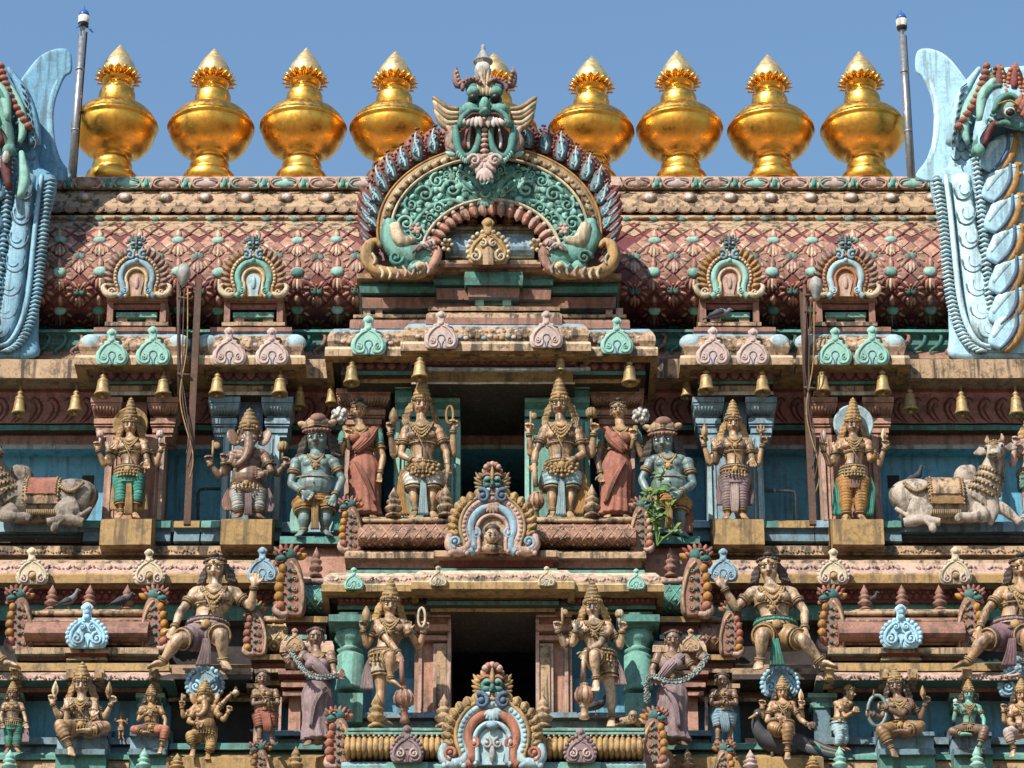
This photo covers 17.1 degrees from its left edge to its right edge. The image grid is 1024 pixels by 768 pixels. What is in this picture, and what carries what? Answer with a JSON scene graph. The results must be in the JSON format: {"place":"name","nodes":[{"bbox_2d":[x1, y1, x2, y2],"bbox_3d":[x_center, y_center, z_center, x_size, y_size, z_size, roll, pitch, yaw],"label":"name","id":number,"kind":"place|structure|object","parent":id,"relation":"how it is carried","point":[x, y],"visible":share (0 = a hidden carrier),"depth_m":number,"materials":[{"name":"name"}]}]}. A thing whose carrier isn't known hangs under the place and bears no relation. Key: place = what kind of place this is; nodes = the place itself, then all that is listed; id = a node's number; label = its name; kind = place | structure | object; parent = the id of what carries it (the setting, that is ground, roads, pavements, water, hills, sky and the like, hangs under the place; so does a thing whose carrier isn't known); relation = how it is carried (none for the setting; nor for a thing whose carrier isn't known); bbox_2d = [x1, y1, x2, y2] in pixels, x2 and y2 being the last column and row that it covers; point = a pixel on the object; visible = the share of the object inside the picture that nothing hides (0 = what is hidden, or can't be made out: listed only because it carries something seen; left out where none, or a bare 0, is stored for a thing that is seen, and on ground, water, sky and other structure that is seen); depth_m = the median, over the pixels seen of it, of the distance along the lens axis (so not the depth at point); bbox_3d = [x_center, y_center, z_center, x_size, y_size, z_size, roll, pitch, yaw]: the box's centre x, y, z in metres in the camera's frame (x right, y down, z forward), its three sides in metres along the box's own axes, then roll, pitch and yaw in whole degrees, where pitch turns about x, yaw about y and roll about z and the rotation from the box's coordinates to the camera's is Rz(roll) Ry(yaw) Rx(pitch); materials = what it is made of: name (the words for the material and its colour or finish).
{"place":"outdoors","nodes":[
{"label":"outdoors","id":0,"kind":"place"},
{"bbox_2d":[0,0,1023,175],"label":"sky","id":1,"kind":"structure","parent":0,"point":[546,43],"materials":[{"name":"blue"}]},
{"label":"ground","id":2,"kind":"structure","parent":0,"visible":0},
{"bbox_2d":[0,44,1023,767],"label":"temple tower","id":3,"kind":"structure","parent":2,"relation":"on","point":[488,266],"depth_m":41.33,"materials":[{"name":"multicoloured stone"}]},
{"bbox_2d":[0,650,20,669],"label":"giant statue","id":4,"kind":"object","parent":3,"relation":"on","point":[4,662],"visible":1,"depth_m":38.24,"materials":[{"name":"stone"}]},
{"bbox_2d":[0,680,28,752],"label":"statue","id":5,"kind":"object","parent":3,"relation":"on","point":[16,731],"visible":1,"depth_m":38.05,"materials":[{"name":"stone"}]},
{"bbox_2d":[11,383,25,417],"bbox_3d":[-6.023,0.197,41.770,0.188,0.462,0.188,0,-27,0],"label":"temple bell","id":6,"kind":"object","parent":3,"relation":"hanging from","point":[18,411],"visible":1,"depth_m":41.70,"materials":[{"name":"gold metal"}]},
{"bbox_2d":[0,48,71,358],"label":"sea monster","id":7,"kind":"object","parent":3,"relation":"on","point":[34,170],"visible":1,"depth_m":42.99,"materials":[{"name":"stone"}]},
{"bbox_2d":[0,444,98,532],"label":"bull statue","id":8,"kind":"object","parent":3,"relation":"on","point":[28,497],"visible":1,"depth_m":40.64,"materials":[{"name":"beige stone"}]},
{"bbox_2d":[53,588,80,608],"bbox_3d":[-5.141,2.482,39.428,0.319,0.259,0.109,0,-27,0],"label":"pigeon","id":9,"kind":"object","parent":3,"relation":"on","point":[69,600],"visible":1,"depth_m":39.39,"materials":[{"name":"ceramic"}]},
{"bbox_2d":[67,383,82,415],"bbox_3d":[-5.336,0.189,41.774,0.197,0.435,0.197,0,-27,0],"label":"temple bell","id":10,"kind":"object","parent":3,"relation":"hanging from","point":[75,408],"visible":1,"depth_m":41.70,"materials":[{"name":"gold metal"}]},
{"bbox_2d":[68,6,92,178],"bbox_3d":[-5.739,-3.880,45.474,0.219,2.745,0.250,0,-27,0],"label":"beacon pole","id":11,"kind":"object","parent":3,"relation":"on","point":[83,19],"visible":1,"depth_m":45.45,"materials":[{"name":"metal"}]},
{"bbox_2d":[48,661,116,755],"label":"statue","id":12,"kind":"object","parent":3,"relation":"on","point":[84,711],"visible":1,"depth_m":37.97,"materials":[{"name":"stone"}]},
{"bbox_2d":[94,368,110,399],"bbox_3d":[-4.962,-0.012,41.429,0.214,0.420,0.214,0,-27,0],"label":"temple bell","id":13,"kind":"object","parent":3,"relation":"hanging from","point":[102,392],"visible":1,"depth_m":41.36,"materials":[{"name":"gold metal"}]},
{"bbox_2d":[71,44,158,176],"bbox_3d":[-5.318,-3.593,45.813,1.166,2.293,1.170,16,-32,-28],"label":"roof finial","id":14,"kind":"object","parent":3,"relation":"on","point":[119,128],"visible":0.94,"depth_m":45.34,"materials":[{"name":"gold metal"}]},
{"bbox_2d":[105,592,135,608],"bbox_3d":[-4.522,2.502,39.417,0.341,0.214,0.116,0,-27,0],"label":"pigeon","id":15,"kind":"object","parent":3,"relation":"on","point":[120,600],"visible":1,"depth_m":39.38,"materials":[{"name":"ceramic"}]},
{"bbox_2d":[114,711,128,738],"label":"tiny statue","id":16,"kind":"object","parent":3,"relation":"on","point":[121,722],"visible":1,"depth_m":38.33,"materials":[{"name":"stone"}]},
{"bbox_2d":[93,397,166,518],"bbox_3d":[-4.593,0.918,40.978,0.886,1.620,0.353,0,-27,0],"label":"deity statue","id":17,"kind":"object","parent":3,"relation":"on","point":[129,444],"visible":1,"depth_m":40.94,"materials":[{"name":"stone"}]},
{"bbox_2d":[130,684,169,753],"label":"statue","id":18,"kind":"object","parent":3,"relation":"on","point":[150,713],"visible":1,"depth_m":37.92,"materials":[{"name":"stone"}]},
{"bbox_2d":[155,368,170,399],"bbox_3d":[-4.228,-0.006,41.426,0.205,0.404,0.205,0,-27,0],"label":"temple bell","id":19,"kind":"object","parent":3,"relation":"hanging from","point":[163,391],"visible":1,"depth_m":41.36,"materials":[{"name":"gold metal"}]},
{"bbox_2d":[176,263,201,525],"bbox_3d":[-3.951,0.081,41.125,0.325,3.493,0.178,5,-27,-9],"label":"rusty post","id":20,"kind":"object","parent":3,"relation":"attached to","point":[183,273],"visible":1,"depth_m":41.28,"materials":[{"name":"brown metal"}]},
{"bbox_2d":[147,552,263,670],"bbox_3d":[-3.458,2.613,38.677,1.272,1.570,0.643,0,-27,0],"label":"giant statue","id":21,"kind":"object","parent":3,"relation":"on","point":[206,632],"visible":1,"depth_m":38.64,"materials":[{"name":"stone"}]},
{"bbox_2d":[196,487,219,520],"bbox_3d":[-3.725,1.480,41.776,0.289,0.468,0.055,0,-27,0],"label":"water pipe","id":22,"kind":"object","parent":3,"relation":"on","point":[198,501],"visible":0.91,"depth_m":41.81,"materials":[{"name":"grey metal"}]},
{"bbox_2d":[179,679,239,759],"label":"elephant headed statue","id":23,"kind":"object","parent":3,"relation":"on","point":[204,712],"visible":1,"depth_m":38.01,"materials":[{"name":"beige stone"}]},
{"bbox_2d":[167,48,254,176],"bbox_3d":[-4.027,-3.566,45.790,1.168,2.211,1.175,16,-31,-29],"label":"roof finial","id":24,"kind":"object","parent":3,"relation":"on","point":[211,129],"visible":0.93,"depth_m":45.33,"materials":[{"name":"gold metal"}]},
{"bbox_2d":[208,368,224,398],"bbox_3d":[-3.577,-0.023,41.434,0.205,0.419,0.205,0,-27,0],"label":"temple bell","id":25,"kind":"object","parent":3,"relation":"attached to","point":[216,391],"visible":1,"depth_m":41.37,"materials":[{"name":"gold metal"}]},
{"bbox_2d":[204,408,290,518],"bbox_3d":[-3.170,0.967,40.931,1.051,1.475,0.433,0,-27,0],"label":"elephant headed statue","id":26,"kind":"object","parent":3,"relation":"on","point":[247,493],"visible":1,"depth_m":40.80,"materials":[{"name":"grey stone"}]},
{"bbox_2d":[251,669,279,744],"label":"worshipper statue","id":27,"kind":"object","parent":3,"relation":"on","point":[265,716],"visible":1,"depth_m":37.83,"materials":[{"name":"stone"}]},
{"bbox_2d":[272,367,287,398],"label":"temple bell","id":28,"kind":"object","parent":3,"relation":"attached to","point":[280,391],"visible":1,"depth_m":41.37,"materials":[{"name":"gold metal"}]},
{"bbox_2d":[294,382,305,410],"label":"temple bell","id":29,"kind":"object","parent":3,"relation":"hanging from","point":[299,404],"visible":1,"depth_m":41.74,"materials":[{"name":"gold metal"}]},
{"bbox_2d":[260,47,346,176],"bbox_3d":[-2.798,-3.574,45.796,1.169,2.233,1.172,12,-30,-21],"label":"roof finial","id":30,"kind":"object","parent":3,"relation":"on","point":[303,128],"visible":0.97,"depth_m":45.33,"materials":[{"name":"gold metal"}]},
{"bbox_2d":[282,626,345,745],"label":"garland bearer statue","id":31,"kind":"object","parent":3,"relation":"on","point":[317,697],"visible":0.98,"depth_m":37.80,"materials":[{"name":"stone"}]},
{"bbox_2d":[287,413,345,536],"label":"dwarf statue","id":32,"kind":"object","parent":3,"relation":"on","point":[315,500],"visible":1,"depth_m":40.19,"materials":[{"name":"stone"}]},
{"bbox_2d":[325,386,336,406],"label":"temple bell","id":33,"kind":"object","parent":3,"relation":"hanging from","point":[331,399],"visible":1,"depth_m":41.59,"materials":[{"name":"gold metal"}]},
{"bbox_2d":[343,359,359,387],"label":"temple bell","id":34,"kind":"object","parent":3,"relation":"hanging from","point":[351,380],"visible":1,"depth_m":40.89,"materials":[{"name":"gold metal"}]},
{"bbox_2d":[331,397,385,516],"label":"attendant statue","id":35,"kind":"object","parent":3,"relation":"on","point":[365,472],"visible":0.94,"depth_m":40.66,"materials":[{"name":"stone"}]},
{"bbox_2d":[349,51,436,175],"bbox_3d":[-1.589,-3.552,45.768,1.171,2.159,1.177,8,-28,-14],"label":"roof finial","id":36,"kind":"object","parent":3,"relation":"on","point":[392,117],"visible":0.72,"depth_m":45.33,"materials":[{"name":"gold metal"}]},
{"bbox_2d":[359,579,429,724],"bbox_3d":[-1.311,2.986,37.914,0.673,1.748,0.541,-19,-32,32],"label":"club bearer statue","id":37,"kind":"object","parent":3,"relation":"on","point":[384,662],"visible":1,"depth_m":37.91,"materials":[{"name":"stone"}]},
{"bbox_2d":[410,600,426,609],"bbox_3d":[-1.011,2.499,38.853,0.292,0.192,0.099,0,-27,0],"label":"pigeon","id":38,"kind":"object","parent":3,"relation":"on","point":[422,603],"visible":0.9,"depth_m":38.81,"materials":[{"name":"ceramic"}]},
{"bbox_2d":[411,353,428,382],"bbox_3d":[-1.101,-0.216,40.873,0.211,0.414,0.211,0,-27,0],"label":"temple bell","id":39,"kind":"object","parent":3,"relation":"hanging from","point":[419,375],"visible":1,"depth_m":40.80,"materials":[{"name":"gold metal"}]},
{"bbox_2d":[386,381,458,516],"bbox_3d":[-1.066,0.777,40.596,0.877,1.899,0.420,0,-27,0],"label":"guardian statue","id":40,"kind":"object","parent":3,"relation":"on","point":[422,474],"visible":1,"depth_m":40.53,"materials":[{"name":"stone"}]},
{"bbox_2d":[459,52,536,131],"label":"roof finial","id":41,"kind":"object","parent":3,"relation":"on","point":[499,67],"visible":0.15,"depth_m":45.84,"materials":[{"name":"gold metal"}]},
{"bbox_2d":[555,357,566,374],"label":"temple bell","id":42,"kind":"object","parent":3,"relation":"hanging from","point":[560,364],"visible":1,"depth_m":40.93,"materials":[{"name":"gold metal"}]},
{"bbox_2d":[525,375,599,516],"bbox_3d":[0.599,0.798,40.603,0.896,1.930,0.397,3,-27,-6],"label":"guardian statue","id":43,"kind":"object","parent":3,"relation":"on","point":[559,438],"visible":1,"depth_m":40.51,"materials":[{"name":"stone"}]},
{"bbox_2d":[558,600,573,610],"bbox_3d":[0.574,2.492,38.857,0.269,0.185,0.092,0,-27,0],"label":"pigeon","id":44,"kind":"object","parent":3,"relation":"on","point":[562,603],"visible":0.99,"depth_m":38.82,"materials":[{"name":"ceramic"}]},
{"bbox_2d":[553,581,627,726],"bbox_3d":[0.874,3.013,37.907,0.709,1.758,0.548,18,-32,-32],"label":"club bearer statue","id":45,"kind":"object","parent":3,"relation":"on","point":[597,657],"visible":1,"depth_m":37.88,"materials":[{"name":"stone"}]},
{"bbox_2d":[548,56,634,176],"bbox_3d":[1.060,-3.517,45.768,1.173,2.084,1.170,11,-29,-19],"label":"roof finial","id":46,"kind":"object","parent":3,"relation":"on","point":[596,122],"visible":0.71,"depth_m":45.32,"materials":[{"name":"gold metal"}]},
{"bbox_2d":[577,695,605,715],"bbox_3d":[0.910,3.594,38.201,0.375,0.247,0.128,0,-27,0],"label":"pigeon","id":47,"kind":"object","parent":3,"relation":"on","point":[595,705],"visible":0.66,"depth_m":38.16,"materials":[{"name":"ceramic"}]},
{"bbox_2d":[594,397,649,516],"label":"attendant statue","id":48,"kind":"object","parent":3,"relation":"on","point":[614,473],"visible":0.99,"depth_m":40.65,"materials":[{"name":"stone"}]},
{"bbox_2d":[621,359,637,387],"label":"temple bell","id":49,"kind":"object","parent":3,"relation":"hanging from","point":[629,380],"visible":1,"depth_m":40.89,"materials":[{"name":"gold metal"}]},
{"bbox_2d":[615,710,646,726],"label":"prone statue","id":50,"kind":"object","parent":3,"relation":"on","point":[632,718],"visible":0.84,"depth_m":37.53,"materials":[{"name":"stone"}]},
{"bbox_2d":[640,466,681,546],"bbox_3d":[1.731,1.413,39.697,0.486,1.016,0.310,0,-27,0],"label":"wild plant","id":51,"kind":"object","parent":3,"relation":"on","point":[661,489],"visible":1,"depth_m":39.66,"materials":[{"name":"green plant"}]},
{"bbox_2d":[638,416,696,536],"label":"dwarf statue","id":52,"kind":"object","parent":3,"relation":"on","point":[663,440],"visible":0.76,"depth_m":40.31,"materials":[{"name":"stone"}]},
{"bbox_2d":[643,629,710,745],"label":"garland bearer statue","id":53,"kind":"object","parent":3,"relation":"attached to","point":[669,679],"visible":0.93,"depth_m":37.78,"materials":[{"name":"stone"}]},
{"bbox_2d":[636,50,722,176],"bbox_3d":[2.241,-3.555,45.778,1.165,2.173,1.173,19,-32,-32],"label":"roof finial","id":54,"kind":"object","parent":3,"relation":"on","point":[679,129],"visible":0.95,"depth_m":45.32,"materials":[{"name":"gold metal"}]},
{"bbox_2d":[680,381,693,400],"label":"temple bell","id":55,"kind":"object","parent":3,"relation":"attached to","point":[686,394],"visible":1,"depth_m":41.79,"materials":[{"name":"gold metal"}]},
{"bbox_2d":[698,367,714,394],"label":"temple bell","id":56,"kind":"object","parent":3,"relation":"hanging from","point":[706,387],"visible":1,"depth_m":41.39,"materials":[{"name":"gold metal"}]},
{"bbox_2d":[702,308,732,322],"bbox_3d":[2.527,-0.846,41.901,0.387,0.194,0.132,0,-27,0],"label":"pigeon","id":57,"kind":"object","parent":3,"relation":"on","point":[718,313],"visible":1,"depth_m":41.87,"materials":[{"name":"ceramic"}]},
{"bbox_2d":[709,672,738,744],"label":"worshipper statue","id":58,"kind":"object","parent":3,"relation":"on","point":[723,716],"visible":1,"depth_m":37.82,"materials":[{"name":"stone"}]},
{"bbox_2d":[700,399,767,518],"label":"deity statue","id":59,"kind":"object","parent":3,"relation":"on","point":[734,492],"visible":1,"depth_m":40.93,"materials":[{"name":"stone"}]},
{"bbox_2d":[754,367,770,396],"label":"temple bell","id":60,"kind":"object","parent":3,"relation":"hanging from","point":[762,388],"visible":1,"depth_m":41.38,"materials":[{"name":"gold metal"}]},
{"bbox_2d":[727,54,814,176],"bbox_3d":[3.464,-3.530,45.772,1.172,2.114,1.171,12,-30,-22],"label":"roof finial","id":61,"kind":"object","parent":3,"relation":"on","point":[770,130],"visible":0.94,"depth_m":45.32,"materials":[{"name":"gold metal"}]},
{"bbox_2d":[713,551,837,669],"bbox_3d":[2.974,2.609,38.679,1.375,1.582,0.643,0,-27,0],"label":"giant statue","id":62,"kind":"object","parent":3,"relation":"on","point":[775,632],"visible":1,"depth_m":38.66,"materials":[{"name":"stone"}]},
{"bbox_2d":[764,488,796,520],"bbox_3d":[3.281,1.483,41.775,0.429,0.461,0.069,0,-27,0],"label":"water pipe","id":63,"kind":"object","parent":3,"relation":"on","point":[774,490],"visible":0.86,"depth_m":41.83,"materials":[{"name":"metal"}]},
{"bbox_2d":[748,709,841,758],"bbox_3d":[3.118,3.943,38.038,1.073,0.571,0.290,7,-28,-13],"label":"peacock mount","id":64,"kind":"object","parent":3,"relation":"on","point":[770,743],"visible":0.83,"depth_m":37.90,"materials":[{"name":"grey stone"}]},
{"bbox_2d":[759,675,815,759],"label":"statue","id":65,"kind":"object","parent":64,"relation":"on","point":[781,722],"visible":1,"depth_m":37.89,"materials":[{"name":"stone"}]},
{"bbox_2d":[799,276,822,525],"bbox_3d":[3.654,0.166,41.082,0.301,3.303,0.178,-6,-28,11],"label":"rusty post","id":66,"kind":"object","parent":3,"relation":"on","point":[815,286],"visible":1,"depth_m":41.16,"materials":[{"name":"brown metal"}]},
{"bbox_2d":[814,367,830,396],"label":"temple bell","id":67,"kind":"object","parent":3,"relation":"hanging from","point":[822,387],"visible":1,"depth_m":41.38,"materials":[{"name":"gold metal"}]},
{"bbox_2d":[829,683,859,751],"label":"worshipper statue","id":68,"kind":"object","parent":3,"relation":"on","point":[839,728],"visible":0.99,"depth_m":38.16,"materials":[{"name":"stone"}]},
{"bbox_2d":[819,397,889,518],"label":"deity statue","id":69,"kind":"object","parent":3,"relation":"on","point":[853,425],"visible":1,"depth_m":40.94,"materials":[{"name":"stone"}]},
{"bbox_2d":[820,51,904,176],"bbox_3d":[4.712,-3.549,45.775,1.173,2.159,1.170,10,-29,-20],"label":"roof finial","id":70,"kind":"object","parent":3,"relation":"on","point":[862,134],"visible":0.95,"depth_m":45.32,"materials":[{"name":"gold metal"}]},
{"bbox_2d":[868,591,879,605],"bbox_3d":[4.144,2.478,39.500,0.228,0.178,0.078,0,-27,0],"label":"pigeon","id":71,"kind":"object","parent":3,"relation":"on","point":[873,598],"visible":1,"depth_m":39.48,"materials":[{"name":"ceramic"}]},
{"bbox_2d":[875,367,891,396],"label":"temple bell","id":72,"kind":"object","parent":3,"relation":"hanging from","point":[883,389],"visible":1,"depth_m":41.38,"materials":[{"name":"gold metal"}]},
{"bbox_2d":[865,667,930,757],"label":"statue","id":73,"kind":"object","parent":3,"relation":"on","point":[898,708],"visible":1,"depth_m":37.91,"materials":[{"name":"stone"}]},
{"bbox_2d":[896,9,914,178],"bbox_3d":[5.248,-3.856,45.462,0.151,2.690,0.151,0,-27,0],"label":"beacon pole","id":74,"kind":"object","parent":3,"relation":"on","point":[901,22],"visible":1,"depth_m":45.42,"materials":[{"name":"metal"}]},
{"bbox_2d":[902,382,918,414],"bbox_3d":[4.869,0.169,41.785,0.206,0.436,0.206,0,-27,0],"label":"temple bell","id":75,"kind":"object","parent":3,"relation":"hanging from","point":[910,407],"visible":1,"depth_m":41.71,"materials":[{"name":"gold metal"}]},
{"bbox_2d":[889,433,1023,532],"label":"bull statue","id":76,"kind":"object","parent":3,"relation":"on","point":[967,494],"visible":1,"depth_m":40.65,"materials":[{"name":"beige stone"}]},
{"bbox_2d":[906,465,923,478],"bbox_3d":[4.836,1.118,41.348,0.358,0.302,0.122,0,-27,0],"label":"pigeon","id":77,"kind":"object","parent":76,"relation":"on","point":[917,474],"visible":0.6,"depth_m":41.32,"materials":[{"name":"ceramic"}]},
{"bbox_2d":[954,384,970,417],"bbox_3d":[5.502,0.204,41.767,0.197,0.449,0.197,0,-27,0],"label":"temple bell","id":78,"kind":"object","parent":3,"relation":"hanging from","point":[962,410],"visible":1,"depth_m":41.70,"materials":[{"name":"gold metal"}]},
{"bbox_2d":[948,679,988,750],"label":"statue","id":79,"kind":"object","parent":3,"relation":"on","point":[968,710],"visible":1,"depth_m":37.96,"materials":[{"name":"stone"}]},
{"bbox_2d":[915,48,1023,358],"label":"sea monster","id":80,"kind":"object","parent":3,"relation":"on","point":[971,170],"visible":1,"depth_m":42.98,"materials":[{"name":"stone"}]},
{"bbox_2d":[952,552,1023,668],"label":"giant statue","id":81,"kind":"object","parent":3,"relation":"on","point":[1005,633],"visible":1,"depth_m":38.54,"materials":[{"name":"stone"}]},
{"bbox_2d":[1000,678,1023,757],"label":"statue","id":82,"kind":"object","parent":3,"relation":"on","point":[1013,731],"visible":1,"depth_m":37.87,"materials":[{"name":"stone"}]},
{"bbox_2d":[1009,422,1023,517],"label":"attendant statue","id":83,"kind":"object","parent":3,"relation":"on","point":[1017,454],"visible":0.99,"depth_m":41.04,"materials":[{"name":"stone"}]},
{"bbox_2d":[1009,384,1023,418],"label":"temple bell","id":84,"kind":"object","parent":3,"relation":"hanging from","point":[1016,411],"visible":1,"depth_m":41.70,"materials":[{"name":"gold metal"}]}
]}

